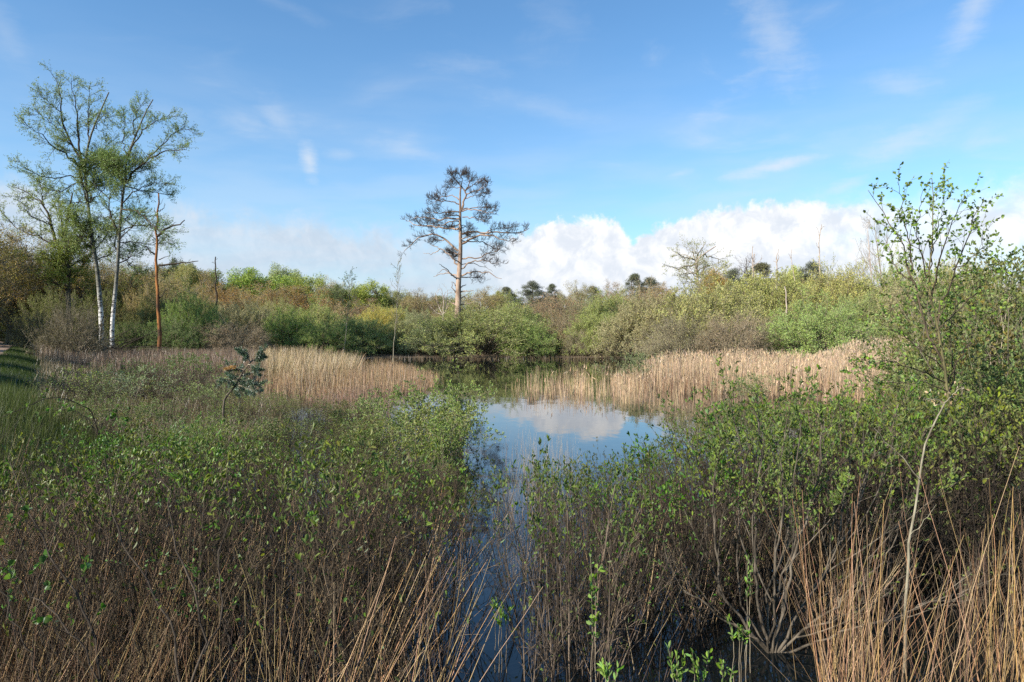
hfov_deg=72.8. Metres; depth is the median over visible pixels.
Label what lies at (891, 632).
dry grass
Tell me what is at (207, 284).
oak tree
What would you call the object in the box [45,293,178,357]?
bush
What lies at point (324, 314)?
willow bush
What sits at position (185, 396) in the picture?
waterside shrub
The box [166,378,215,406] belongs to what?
waterside shrub
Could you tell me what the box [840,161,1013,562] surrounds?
young birch
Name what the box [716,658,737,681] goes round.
willow sprig
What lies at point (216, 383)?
waterside shrub
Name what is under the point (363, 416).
waterside shrub
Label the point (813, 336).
willow bush
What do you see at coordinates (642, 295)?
willow bush
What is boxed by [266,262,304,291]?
oak tree
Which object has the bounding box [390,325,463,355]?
willow bush
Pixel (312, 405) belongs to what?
waterside shrub
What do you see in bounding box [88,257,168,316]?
oak tree
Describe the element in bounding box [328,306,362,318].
willow bush
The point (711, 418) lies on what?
waterside shrub
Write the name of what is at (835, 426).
waterside shrub
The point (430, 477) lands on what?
waterside shrub
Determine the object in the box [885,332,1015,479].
tall shrub
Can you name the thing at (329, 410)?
waterside shrub
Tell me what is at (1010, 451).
tall shrub
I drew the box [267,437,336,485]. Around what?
waterside shrub
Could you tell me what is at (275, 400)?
waterside shrub
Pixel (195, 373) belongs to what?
waterside shrub
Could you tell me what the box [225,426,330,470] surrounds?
waterside shrub
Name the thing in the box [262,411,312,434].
waterside shrub
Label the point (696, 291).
willow bush
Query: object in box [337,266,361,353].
birch sapling
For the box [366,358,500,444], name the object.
waterside shrub
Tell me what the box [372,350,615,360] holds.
sedge fringe
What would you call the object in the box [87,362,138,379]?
waterside shrub
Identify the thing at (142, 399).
waterside shrub
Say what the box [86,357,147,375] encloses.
waterside shrub
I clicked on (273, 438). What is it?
waterside shrub
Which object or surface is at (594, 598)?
willow sprig
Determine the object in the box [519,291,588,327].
willow bush
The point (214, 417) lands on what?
waterside shrub
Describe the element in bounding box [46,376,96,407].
waterside shrub
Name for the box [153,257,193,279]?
pine tree
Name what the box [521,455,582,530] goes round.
waterside shrub
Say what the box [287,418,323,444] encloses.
waterside shrub
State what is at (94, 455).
waterside shrub
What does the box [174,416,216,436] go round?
waterside shrub
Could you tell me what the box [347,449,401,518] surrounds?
waterside shrub
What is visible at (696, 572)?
waterside shrub
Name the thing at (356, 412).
waterside shrub
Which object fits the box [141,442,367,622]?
waterside shrub
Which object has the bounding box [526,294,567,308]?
oak tree
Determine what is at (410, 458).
waterside shrub
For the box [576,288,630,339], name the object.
willow bush
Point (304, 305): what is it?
oak tree
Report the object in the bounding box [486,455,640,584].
waterside shrub
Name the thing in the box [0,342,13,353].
path
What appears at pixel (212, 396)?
waterside shrub
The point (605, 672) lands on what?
willow sprig
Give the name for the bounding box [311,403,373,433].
waterside shrub
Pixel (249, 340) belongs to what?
willow bush
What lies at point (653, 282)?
pine tree
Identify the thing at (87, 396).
waterside shrub
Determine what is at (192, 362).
waterside shrub
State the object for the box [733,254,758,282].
dead tree
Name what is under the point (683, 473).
waterside shrub
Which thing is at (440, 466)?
waterside shrub
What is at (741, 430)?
waterside shrub
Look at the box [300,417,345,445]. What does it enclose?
waterside shrub
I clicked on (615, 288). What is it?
oak tree
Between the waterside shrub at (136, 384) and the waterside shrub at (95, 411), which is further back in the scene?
the waterside shrub at (136, 384)
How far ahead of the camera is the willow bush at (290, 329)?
66.79 m
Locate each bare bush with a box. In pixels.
[429,289,453,318]
[850,254,876,279]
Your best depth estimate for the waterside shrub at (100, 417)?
15.01 m
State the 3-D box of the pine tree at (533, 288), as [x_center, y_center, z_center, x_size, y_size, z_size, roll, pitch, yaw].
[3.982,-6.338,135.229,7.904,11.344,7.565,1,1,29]
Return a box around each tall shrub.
[850,315,943,411]
[851,335,905,404]
[860,263,1016,397]
[867,245,1023,407]
[871,379,1023,531]
[876,333,1014,400]
[878,260,1020,352]
[881,308,959,369]
[881,359,1023,542]
[883,229,1023,394]
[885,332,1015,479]
[887,375,1023,557]
[889,318,1023,396]
[889,355,935,442]
[891,359,985,405]
[898,240,1023,395]
[898,250,1023,372]
[902,284,1023,390]
[928,326,1023,469]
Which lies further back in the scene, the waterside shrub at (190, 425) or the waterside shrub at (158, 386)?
the waterside shrub at (158, 386)
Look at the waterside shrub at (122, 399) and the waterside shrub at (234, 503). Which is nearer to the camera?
the waterside shrub at (234, 503)
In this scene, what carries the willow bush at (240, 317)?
on the ground at (392, 355)
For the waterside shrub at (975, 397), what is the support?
in the water
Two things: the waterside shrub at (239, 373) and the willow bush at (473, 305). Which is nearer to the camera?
the waterside shrub at (239, 373)
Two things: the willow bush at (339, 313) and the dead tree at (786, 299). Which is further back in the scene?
the willow bush at (339, 313)
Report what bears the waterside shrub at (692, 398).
in the water
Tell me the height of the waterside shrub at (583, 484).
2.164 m
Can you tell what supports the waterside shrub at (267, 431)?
on the ground at (392, 355)
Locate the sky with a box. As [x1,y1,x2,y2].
[0,0,1023,309]
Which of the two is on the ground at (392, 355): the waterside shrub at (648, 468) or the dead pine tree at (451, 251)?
the dead pine tree at (451, 251)
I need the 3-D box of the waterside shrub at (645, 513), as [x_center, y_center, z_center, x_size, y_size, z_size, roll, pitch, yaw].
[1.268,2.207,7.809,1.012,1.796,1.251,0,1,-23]
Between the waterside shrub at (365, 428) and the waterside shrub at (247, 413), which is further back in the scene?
the waterside shrub at (247, 413)
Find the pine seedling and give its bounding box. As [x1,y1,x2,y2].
[215,344,268,432]
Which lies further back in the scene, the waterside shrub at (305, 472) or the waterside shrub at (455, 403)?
the waterside shrub at (455, 403)
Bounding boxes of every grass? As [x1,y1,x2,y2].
[0,346,62,663]
[0,377,119,547]
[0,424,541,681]
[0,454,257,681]
[18,352,288,456]
[29,342,272,381]
[548,453,1023,681]
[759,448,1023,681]
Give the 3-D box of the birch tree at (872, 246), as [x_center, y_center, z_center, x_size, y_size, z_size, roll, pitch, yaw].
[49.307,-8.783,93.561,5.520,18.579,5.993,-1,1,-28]
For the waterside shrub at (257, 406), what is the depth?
20.20 m
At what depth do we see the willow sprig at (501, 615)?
5.64 m
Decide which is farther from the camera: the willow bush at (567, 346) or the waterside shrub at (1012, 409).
the willow bush at (567, 346)
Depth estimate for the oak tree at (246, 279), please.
125.89 m
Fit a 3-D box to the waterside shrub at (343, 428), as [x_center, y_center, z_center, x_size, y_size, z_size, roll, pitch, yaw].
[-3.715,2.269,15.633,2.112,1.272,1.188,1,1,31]
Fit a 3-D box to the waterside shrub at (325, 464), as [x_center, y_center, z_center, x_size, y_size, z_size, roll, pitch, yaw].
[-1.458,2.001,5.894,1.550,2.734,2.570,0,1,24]
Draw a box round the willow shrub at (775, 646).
[641,353,1012,652]
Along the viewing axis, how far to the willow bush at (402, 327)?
70.98 m
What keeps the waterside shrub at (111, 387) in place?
on the ground at (392, 355)
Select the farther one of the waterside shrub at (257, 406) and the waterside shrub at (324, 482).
the waterside shrub at (257, 406)
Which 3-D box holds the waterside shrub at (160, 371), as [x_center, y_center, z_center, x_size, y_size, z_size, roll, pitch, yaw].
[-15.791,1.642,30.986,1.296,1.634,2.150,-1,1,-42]
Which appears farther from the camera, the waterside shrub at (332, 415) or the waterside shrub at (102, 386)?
the waterside shrub at (102, 386)
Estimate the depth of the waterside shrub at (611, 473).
8.26 m
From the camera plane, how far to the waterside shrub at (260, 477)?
9.77 m
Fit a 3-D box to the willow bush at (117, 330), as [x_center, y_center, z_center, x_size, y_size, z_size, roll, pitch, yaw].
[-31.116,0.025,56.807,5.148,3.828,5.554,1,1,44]
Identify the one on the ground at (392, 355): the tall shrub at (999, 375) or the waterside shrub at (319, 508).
the waterside shrub at (319, 508)
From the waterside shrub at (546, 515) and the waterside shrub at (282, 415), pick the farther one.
the waterside shrub at (282, 415)
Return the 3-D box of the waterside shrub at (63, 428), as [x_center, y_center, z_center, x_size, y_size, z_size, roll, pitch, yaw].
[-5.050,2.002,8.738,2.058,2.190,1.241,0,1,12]
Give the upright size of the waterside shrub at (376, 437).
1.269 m
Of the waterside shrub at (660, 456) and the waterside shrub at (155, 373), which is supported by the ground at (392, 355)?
the waterside shrub at (155, 373)
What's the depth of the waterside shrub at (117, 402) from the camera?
18.44 m
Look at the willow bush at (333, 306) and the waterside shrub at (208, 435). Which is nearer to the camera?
the waterside shrub at (208, 435)
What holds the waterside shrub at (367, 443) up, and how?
in the water
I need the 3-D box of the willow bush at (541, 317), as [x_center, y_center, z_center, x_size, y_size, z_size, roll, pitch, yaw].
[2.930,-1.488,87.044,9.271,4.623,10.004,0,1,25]
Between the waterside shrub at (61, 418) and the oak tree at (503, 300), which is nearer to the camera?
the waterside shrub at (61, 418)
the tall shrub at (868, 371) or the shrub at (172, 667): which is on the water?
the tall shrub at (868, 371)
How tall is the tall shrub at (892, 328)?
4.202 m
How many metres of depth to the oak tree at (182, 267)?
117.15 m
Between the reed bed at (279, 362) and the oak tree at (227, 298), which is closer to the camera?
the reed bed at (279, 362)
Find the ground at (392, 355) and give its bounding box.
[0,345,789,681]
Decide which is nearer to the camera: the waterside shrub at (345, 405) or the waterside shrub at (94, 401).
the waterside shrub at (94, 401)
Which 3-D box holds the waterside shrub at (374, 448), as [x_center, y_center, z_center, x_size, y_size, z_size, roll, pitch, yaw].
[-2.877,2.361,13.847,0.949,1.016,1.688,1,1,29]
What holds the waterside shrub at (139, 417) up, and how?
on the ground at (392, 355)
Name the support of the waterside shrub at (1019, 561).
on the ground at (392, 355)
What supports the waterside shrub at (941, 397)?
on the ground at (392, 355)
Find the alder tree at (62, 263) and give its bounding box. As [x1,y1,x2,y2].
[0,168,105,345]
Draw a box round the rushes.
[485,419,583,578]
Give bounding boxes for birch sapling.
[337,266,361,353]
[389,257,409,359]
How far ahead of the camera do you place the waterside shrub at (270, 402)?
21.06 m
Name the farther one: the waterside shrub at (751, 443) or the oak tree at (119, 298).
the oak tree at (119, 298)
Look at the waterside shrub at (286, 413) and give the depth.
20.64 m
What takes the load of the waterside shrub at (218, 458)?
on the ground at (392, 355)
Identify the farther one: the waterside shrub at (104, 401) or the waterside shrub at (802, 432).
the waterside shrub at (104, 401)
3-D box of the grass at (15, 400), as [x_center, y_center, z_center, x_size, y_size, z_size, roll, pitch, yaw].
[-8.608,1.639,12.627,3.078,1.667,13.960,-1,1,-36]
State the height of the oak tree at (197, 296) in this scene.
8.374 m
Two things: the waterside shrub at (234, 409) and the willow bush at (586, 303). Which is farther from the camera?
the willow bush at (586, 303)
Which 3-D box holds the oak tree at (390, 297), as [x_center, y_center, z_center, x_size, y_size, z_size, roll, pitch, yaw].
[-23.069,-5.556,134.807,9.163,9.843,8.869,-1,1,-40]
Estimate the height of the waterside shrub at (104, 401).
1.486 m
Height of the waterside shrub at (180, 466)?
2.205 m
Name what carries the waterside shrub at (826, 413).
in the water
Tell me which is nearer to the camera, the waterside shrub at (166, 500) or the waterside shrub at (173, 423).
the waterside shrub at (166, 500)
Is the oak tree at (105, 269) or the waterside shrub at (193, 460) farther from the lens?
the oak tree at (105, 269)
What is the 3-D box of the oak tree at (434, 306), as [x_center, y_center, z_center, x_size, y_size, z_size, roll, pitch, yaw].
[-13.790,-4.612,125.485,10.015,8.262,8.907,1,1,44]
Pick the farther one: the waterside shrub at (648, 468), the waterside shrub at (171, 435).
the waterside shrub at (171, 435)
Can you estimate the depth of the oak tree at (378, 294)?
128.22 m
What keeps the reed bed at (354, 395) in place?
in the water
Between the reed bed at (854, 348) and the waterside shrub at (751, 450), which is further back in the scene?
the reed bed at (854, 348)
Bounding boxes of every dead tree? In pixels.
[144,193,196,355]
[214,257,217,314]
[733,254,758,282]
[748,246,761,278]
[774,249,780,288]
[784,286,786,315]
[816,224,823,286]
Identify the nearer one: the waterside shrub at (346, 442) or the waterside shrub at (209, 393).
the waterside shrub at (346, 442)
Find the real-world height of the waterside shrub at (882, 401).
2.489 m
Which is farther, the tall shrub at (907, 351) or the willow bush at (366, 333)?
the willow bush at (366, 333)
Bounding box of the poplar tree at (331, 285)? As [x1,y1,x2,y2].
[305,275,345,292]
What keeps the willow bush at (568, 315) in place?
on the ground at (392, 355)
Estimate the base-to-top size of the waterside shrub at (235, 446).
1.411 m
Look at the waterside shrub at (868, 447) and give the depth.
8.27 m
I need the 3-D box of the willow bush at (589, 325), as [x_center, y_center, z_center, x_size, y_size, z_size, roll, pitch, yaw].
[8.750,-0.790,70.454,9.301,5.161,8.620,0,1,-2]
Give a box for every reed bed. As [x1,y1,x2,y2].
[248,344,366,385]
[257,354,443,399]
[303,382,424,418]
[603,346,905,402]
[788,336,910,367]
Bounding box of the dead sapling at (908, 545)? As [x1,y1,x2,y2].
[874,381,969,672]
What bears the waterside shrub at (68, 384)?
on the ground at (392, 355)
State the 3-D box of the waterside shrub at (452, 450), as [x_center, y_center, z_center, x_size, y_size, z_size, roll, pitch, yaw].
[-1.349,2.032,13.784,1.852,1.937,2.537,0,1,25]
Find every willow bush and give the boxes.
[0,286,62,342]
[0,298,8,340]
[0,305,75,349]
[9,284,81,345]
[17,295,120,363]
[71,284,136,346]
[104,318,156,351]
[106,285,191,345]
[115,262,202,338]
[132,313,217,354]
[146,274,228,348]
[179,297,231,316]
[187,317,276,353]
[197,293,226,316]
[203,299,283,350]
[221,284,257,310]
[246,295,294,326]
[248,302,331,355]
[282,293,363,344]
[283,313,366,356]
[310,298,343,312]
[319,303,361,319]
[321,314,410,356]
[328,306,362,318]
[352,305,405,342]
[355,301,414,337]
[372,310,419,353]
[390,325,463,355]
[394,306,439,336]
[395,301,575,357]
[412,309,443,323]
[423,293,486,343]
[481,289,545,343]
[495,313,561,356]
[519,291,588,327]
[524,313,556,331]
[538,311,591,354]
[543,306,586,336]
[558,308,630,355]
[560,292,594,322]
[560,329,594,356]
[573,304,614,325]
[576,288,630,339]
[588,287,685,357]
[608,275,671,327]
[619,260,787,358]
[627,306,724,361]
[655,286,693,312]
[686,283,743,311]
[688,306,790,361]
[696,265,830,345]
[752,283,893,360]
[791,252,886,339]
[819,289,912,351]
[845,239,930,307]
[855,269,973,357]
[892,255,1022,319]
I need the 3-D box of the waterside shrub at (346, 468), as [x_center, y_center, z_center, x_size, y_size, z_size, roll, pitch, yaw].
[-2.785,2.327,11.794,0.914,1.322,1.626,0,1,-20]
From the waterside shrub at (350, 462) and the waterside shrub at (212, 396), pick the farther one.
the waterside shrub at (212, 396)
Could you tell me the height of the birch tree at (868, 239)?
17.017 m
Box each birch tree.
[4,59,128,344]
[76,90,204,346]
[853,215,892,287]
[854,215,886,286]
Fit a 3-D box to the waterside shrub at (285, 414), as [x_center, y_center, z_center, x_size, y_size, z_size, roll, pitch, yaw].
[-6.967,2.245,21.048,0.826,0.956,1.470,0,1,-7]
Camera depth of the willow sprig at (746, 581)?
5.63 m
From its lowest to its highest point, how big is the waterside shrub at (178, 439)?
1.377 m
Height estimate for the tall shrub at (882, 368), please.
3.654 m
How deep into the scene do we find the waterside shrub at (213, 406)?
19.83 m
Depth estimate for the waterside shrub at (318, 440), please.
14.73 m
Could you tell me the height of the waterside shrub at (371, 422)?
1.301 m
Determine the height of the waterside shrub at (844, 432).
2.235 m
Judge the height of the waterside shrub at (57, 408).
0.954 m
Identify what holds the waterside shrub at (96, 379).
on the ground at (392, 355)
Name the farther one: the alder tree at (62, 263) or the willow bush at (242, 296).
the willow bush at (242, 296)
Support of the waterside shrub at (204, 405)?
on the ground at (392, 355)
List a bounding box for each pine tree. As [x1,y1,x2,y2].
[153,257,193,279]
[397,166,529,351]
[502,286,518,307]
[514,280,546,311]
[541,283,562,307]
[583,285,604,302]
[621,273,644,298]
[634,276,666,304]
[724,267,746,294]
[736,262,785,292]
[789,260,830,289]
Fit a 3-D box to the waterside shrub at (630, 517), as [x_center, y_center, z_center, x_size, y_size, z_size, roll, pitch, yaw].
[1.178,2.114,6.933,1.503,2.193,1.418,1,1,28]
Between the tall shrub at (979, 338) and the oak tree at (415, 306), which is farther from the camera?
the oak tree at (415, 306)
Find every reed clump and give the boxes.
[511,373,709,405]
[515,365,648,397]
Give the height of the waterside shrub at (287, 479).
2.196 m
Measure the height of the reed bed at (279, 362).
1.910 m
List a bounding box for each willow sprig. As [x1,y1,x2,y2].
[490,596,513,672]
[586,550,604,681]
[597,657,623,681]
[665,640,687,681]
[685,647,712,681]
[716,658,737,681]
[726,614,750,681]
[744,554,754,672]
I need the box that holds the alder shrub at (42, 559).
[0,426,250,681]
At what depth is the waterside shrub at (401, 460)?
13.05 m
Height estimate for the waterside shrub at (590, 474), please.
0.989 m
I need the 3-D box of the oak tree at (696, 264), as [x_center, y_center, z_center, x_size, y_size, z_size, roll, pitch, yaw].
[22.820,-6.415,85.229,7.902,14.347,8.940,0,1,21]
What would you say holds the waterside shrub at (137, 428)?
on the ground at (392, 355)
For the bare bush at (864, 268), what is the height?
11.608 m
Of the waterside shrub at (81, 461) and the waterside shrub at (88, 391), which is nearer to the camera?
the waterside shrub at (81, 461)
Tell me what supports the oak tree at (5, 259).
on the ground at (392, 355)
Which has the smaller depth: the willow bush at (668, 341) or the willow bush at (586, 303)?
the willow bush at (668, 341)
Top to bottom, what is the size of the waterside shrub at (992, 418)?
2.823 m
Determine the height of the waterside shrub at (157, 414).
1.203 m
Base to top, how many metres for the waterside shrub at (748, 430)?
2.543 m
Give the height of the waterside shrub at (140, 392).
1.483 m
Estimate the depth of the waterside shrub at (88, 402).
16.41 m
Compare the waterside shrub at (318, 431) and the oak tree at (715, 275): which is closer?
the waterside shrub at (318, 431)
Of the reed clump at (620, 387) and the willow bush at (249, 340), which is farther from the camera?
the willow bush at (249, 340)
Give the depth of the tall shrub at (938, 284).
13.05 m
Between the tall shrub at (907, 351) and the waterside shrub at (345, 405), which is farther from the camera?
the waterside shrub at (345, 405)
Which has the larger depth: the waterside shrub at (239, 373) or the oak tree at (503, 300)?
the oak tree at (503, 300)
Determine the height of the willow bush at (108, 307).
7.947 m
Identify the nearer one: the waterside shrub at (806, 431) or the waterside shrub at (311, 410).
the waterside shrub at (806, 431)
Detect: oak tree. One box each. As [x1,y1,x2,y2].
[0,219,47,323]
[0,225,57,343]
[0,230,84,318]
[27,246,135,310]
[62,257,132,303]
[79,271,134,301]
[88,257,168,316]
[120,263,187,312]
[137,271,196,300]
[162,263,228,298]
[165,261,211,300]
[173,281,222,309]
[185,270,234,303]
[201,282,258,312]
[206,266,294,303]
[238,280,308,310]
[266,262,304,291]
[272,283,347,314]
[276,271,328,309]
[311,283,357,309]
[339,296,386,318]
[343,277,389,312]
[381,287,414,310]
[383,296,432,317]
[397,288,433,315]
[423,295,469,313]
[424,293,450,316]
[451,285,508,314]
[485,291,511,313]
[504,294,523,308]
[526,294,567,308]
[556,279,601,306]
[601,278,628,302]
[644,281,679,303]
[662,235,733,312]
[694,267,730,311]
[782,263,809,294]
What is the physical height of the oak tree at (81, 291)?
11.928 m
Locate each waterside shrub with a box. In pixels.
[0,428,194,607]
[0,428,200,664]
[0,428,218,618]
[0,444,202,681]
[0,461,88,670]
[17,364,96,387]
[19,412,204,558]
[21,441,163,526]
[24,367,85,395]
[27,364,110,403]
[28,416,190,564]
[31,417,135,521]
[34,397,78,422]
[39,436,89,479]
[40,370,146,403]
[41,418,301,681]
[43,401,89,430]
[44,373,99,397]
[44,427,297,596]
[45,381,96,402]
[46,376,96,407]
[46,383,127,421]
[47,395,116,425]
[48,383,112,413]
[49,395,122,429]
[51,419,285,680]
[54,407,135,452]
[55,429,155,505]
[57,395,133,439]
[64,394,115,410]
[70,429,171,522]
[71,410,183,460]
[74,391,141,422]
[75,374,114,390]
[75,438,374,681]
[76,432,260,583]
[77,409,148,433]
[78,380,117,406]
[80,391,126,430]
[81,379,138,402]
[81,416,164,498]
[85,360,182,409]
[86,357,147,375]
[86,391,169,424]
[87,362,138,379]
[93,437,136,486]
[94,406,163,435]
[99,388,160,421]
[103,431,299,664]
[107,410,157,445]
[108,375,156,403]
[108,433,193,501]
[110,369,140,390]
[110,400,193,430]
[113,353,163,377]
[113,377,173,403]
[118,371,156,399]
[119,423,164,475]
[120,357,188,396]
[120,406,152,432]
[124,369,157,387]
[129,399,158,426]
[129,416,251,468]
[129,422,216,452]
[133,352,212,395]
[134,425,320,572]
[135,430,191,492]
[136,358,179,388]
[137,361,172,379]
[137,395,184,419]
[137,419,205,479]
[138,406,269,461]
[139,377,183,408]
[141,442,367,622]
[143,439,274,532]
[145,376,188,413]
[150,395,205,430]
[152,412,186,439]
[153,433,225,492]
[154,427,200,482]
[155,403,266,448]
[155,426,263,510]
[156,370,269,409]
[159,387,217,407]
[159,422,449,681]
[159,424,241,515]
[161,415,311,542]
[162,442,520,681]
[164,352,236,402]
[164,383,203,414]
[165,418,234,464]
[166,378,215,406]
[173,361,221,384]
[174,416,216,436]
[181,389,232,426]
[182,385,217,421]
[183,407,239,441]
[184,415,252,470]
[185,395,264,430]
[189,383,237,406]
[191,426,251,505]
[194,376,244,395]
[197,364,220,381]
[198,409,245,437]
[199,395,238,425]
[199,420,269,477]
[199,426,442,625]
[202,443,380,627]
[203,391,283,421]
[204,439,349,545]
[205,397,257,422]
[207,360,277,393]
[207,363,259,396]
[209,426,267,480]
[210,402,238,428]
[211,408,281,444]
[214,437,339,509]
[217,433,309,527]
[224,392,277,429]
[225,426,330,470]
[226,389,282,422]
[226,426,280,465]
[229,402,265,427]
[235,393,288,414]
[237,428,321,465]
[238,441,340,528]
[239,439,314,490]
[241,407,335,452]
[242,419,305,471]
[244,420,297,450]
[246,443,324,495]
[248,436,533,681]
[250,437,359,533]
[254,403,311,433]
[254,441,292,483]
[255,418,432,561]
[259,390,295,410]
[260,394,287,419]
[261,447,400,592]
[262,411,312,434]
[263,405,310,421]
[265,418,317,456]
[266,394,298,417]
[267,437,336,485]
[270,402,295,419]
[276,396,296,412]
[276,423,372,459]
[277,417,465,647]
[279,430,369,501]
[283,392,315,417]
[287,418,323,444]
[291,402,324,418]
[293,393,332,417]
[294,393,315,413]
[295,397,346,417]
[299,414,337,443]
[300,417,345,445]
[302,446,348,519]
[303,401,339,432]
[303,444,391,478]
[305,417,342,435]
[306,425,414,571]
[308,403,379,432]
[308,416,366,445]
[309,394,361,421]
[310,415,397,453]
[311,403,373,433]
[312,406,396,445]
[314,441,431,527]
[316,401,355,422]
[316,421,350,458]
[322,415,376,442]
[322,428,397,461]
[322,447,445,620]
[324,398,392,428]
[325,423,396,466]
[327,419,397,445]
[327,441,367,492]
[329,429,387,466]
[331,390,393,415]
[337,455,547,647]
[339,418,429,461]
[339,435,390,471]
[340,406,392,421]
[342,368,457,449]
[344,458,411,500]
[346,444,439,502]
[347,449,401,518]
[351,444,423,550]
[351,452,401,489]
[352,385,479,468]
[362,438,406,484]
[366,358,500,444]
[369,443,510,588]
[375,428,410,459]
[383,444,473,537]
[384,444,411,476]
[387,442,431,472]
[395,398,505,475]
[402,380,500,456]
[404,456,463,494]
[419,447,464,479]
[419,462,496,517]
[420,452,458,480]
[429,485,508,552]
[470,449,633,649]
[475,467,528,520]
[478,435,689,681]
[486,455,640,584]
[491,459,626,605]
[518,469,548,501]
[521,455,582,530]
[537,463,573,509]
[541,443,711,619]
[550,434,710,555]
[557,437,621,513]
[565,458,653,565]
[566,449,648,542]
[572,454,607,499]
[573,466,616,526]
[582,452,692,584]
[586,431,799,637]
[593,342,662,380]
[604,417,778,616]
[605,435,703,531]
[612,451,702,537]
[615,445,690,504]
[622,431,795,582]
[622,436,673,500]
[628,360,856,579]
[633,397,826,553]
[638,428,720,516]
[644,435,739,520]
[648,432,699,503]
[657,401,757,506]
[662,401,867,537]
[664,405,905,626]
[669,377,791,498]
[670,396,840,588]
[681,391,968,574]
[706,398,833,525]
[709,363,777,400]
[718,384,924,545]
[722,395,905,562]
[725,390,862,489]
[734,390,982,514]
[748,364,991,591]
[754,405,977,616]
[761,400,890,507]
[766,400,860,508]
[767,395,1007,608]
[781,382,876,479]
[791,400,943,513]
[802,379,921,499]
[804,389,991,561]
[805,399,892,498]
[813,381,1023,590]
[823,403,1017,560]
[824,400,1011,532]
[838,386,1023,588]
[843,384,933,475]
[843,384,985,476]
[844,386,1001,551]
[873,353,1023,576]
[892,387,1023,625]
[902,386,1020,427]
[915,382,1021,508]
[954,383,1023,504]
[967,392,1023,548]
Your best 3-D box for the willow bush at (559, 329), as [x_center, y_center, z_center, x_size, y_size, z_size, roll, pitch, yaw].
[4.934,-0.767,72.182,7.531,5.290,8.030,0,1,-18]
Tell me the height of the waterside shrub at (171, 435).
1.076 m
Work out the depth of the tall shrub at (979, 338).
12.01 m
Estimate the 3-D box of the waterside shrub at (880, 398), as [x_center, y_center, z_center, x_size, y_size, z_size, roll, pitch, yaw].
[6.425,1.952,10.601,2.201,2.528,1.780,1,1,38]
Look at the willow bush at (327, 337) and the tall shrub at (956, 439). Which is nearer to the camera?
the tall shrub at (956, 439)
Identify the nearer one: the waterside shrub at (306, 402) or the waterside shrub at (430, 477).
the waterside shrub at (430, 477)
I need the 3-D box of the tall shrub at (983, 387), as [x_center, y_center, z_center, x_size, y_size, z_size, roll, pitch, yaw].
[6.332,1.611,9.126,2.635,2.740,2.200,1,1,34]
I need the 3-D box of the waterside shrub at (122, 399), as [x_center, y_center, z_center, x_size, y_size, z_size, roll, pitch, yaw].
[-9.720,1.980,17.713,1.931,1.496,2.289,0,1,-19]
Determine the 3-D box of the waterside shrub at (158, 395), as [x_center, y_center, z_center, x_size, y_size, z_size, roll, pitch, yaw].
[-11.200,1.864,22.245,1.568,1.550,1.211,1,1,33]
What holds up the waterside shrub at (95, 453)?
on the ground at (392, 355)
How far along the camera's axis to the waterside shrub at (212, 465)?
10.53 m
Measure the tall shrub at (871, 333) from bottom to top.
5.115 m
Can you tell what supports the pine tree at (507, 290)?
on the ground at (392, 355)
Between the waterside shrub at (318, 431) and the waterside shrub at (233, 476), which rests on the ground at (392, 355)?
the waterside shrub at (233, 476)
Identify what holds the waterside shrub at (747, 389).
in the water
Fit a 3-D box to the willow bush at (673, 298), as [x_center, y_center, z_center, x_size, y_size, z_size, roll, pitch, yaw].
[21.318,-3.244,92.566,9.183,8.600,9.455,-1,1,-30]
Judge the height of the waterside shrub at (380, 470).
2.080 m
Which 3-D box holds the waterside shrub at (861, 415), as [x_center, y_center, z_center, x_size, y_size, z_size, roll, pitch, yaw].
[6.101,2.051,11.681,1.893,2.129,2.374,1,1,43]
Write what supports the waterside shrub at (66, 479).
on the ground at (392, 355)
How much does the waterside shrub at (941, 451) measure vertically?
2.711 m
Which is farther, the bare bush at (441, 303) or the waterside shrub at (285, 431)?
the bare bush at (441, 303)
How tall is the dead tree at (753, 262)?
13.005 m
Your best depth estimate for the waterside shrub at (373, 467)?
11.72 m
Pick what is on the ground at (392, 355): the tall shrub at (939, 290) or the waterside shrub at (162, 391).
the waterside shrub at (162, 391)
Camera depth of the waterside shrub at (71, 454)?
8.06 m
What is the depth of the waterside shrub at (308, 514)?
5.71 m
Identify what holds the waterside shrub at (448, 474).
in the water
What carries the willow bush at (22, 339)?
on the ground at (392, 355)
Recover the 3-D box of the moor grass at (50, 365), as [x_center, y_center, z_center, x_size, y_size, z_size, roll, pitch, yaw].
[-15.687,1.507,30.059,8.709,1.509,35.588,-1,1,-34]
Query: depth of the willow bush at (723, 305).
61.78 m
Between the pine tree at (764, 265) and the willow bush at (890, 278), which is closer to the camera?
the willow bush at (890, 278)
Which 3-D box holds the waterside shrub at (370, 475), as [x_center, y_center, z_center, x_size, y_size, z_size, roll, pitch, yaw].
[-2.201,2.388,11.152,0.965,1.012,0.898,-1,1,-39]
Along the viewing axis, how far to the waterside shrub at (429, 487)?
9.38 m
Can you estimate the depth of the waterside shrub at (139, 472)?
5.40 m
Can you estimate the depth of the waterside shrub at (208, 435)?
14.32 m
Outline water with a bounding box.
[125,357,1023,681]
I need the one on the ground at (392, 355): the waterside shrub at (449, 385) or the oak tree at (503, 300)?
the oak tree at (503, 300)
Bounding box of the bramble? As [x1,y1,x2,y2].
[1,388,132,434]
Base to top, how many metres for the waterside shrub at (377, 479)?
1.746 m
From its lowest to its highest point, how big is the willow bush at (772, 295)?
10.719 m

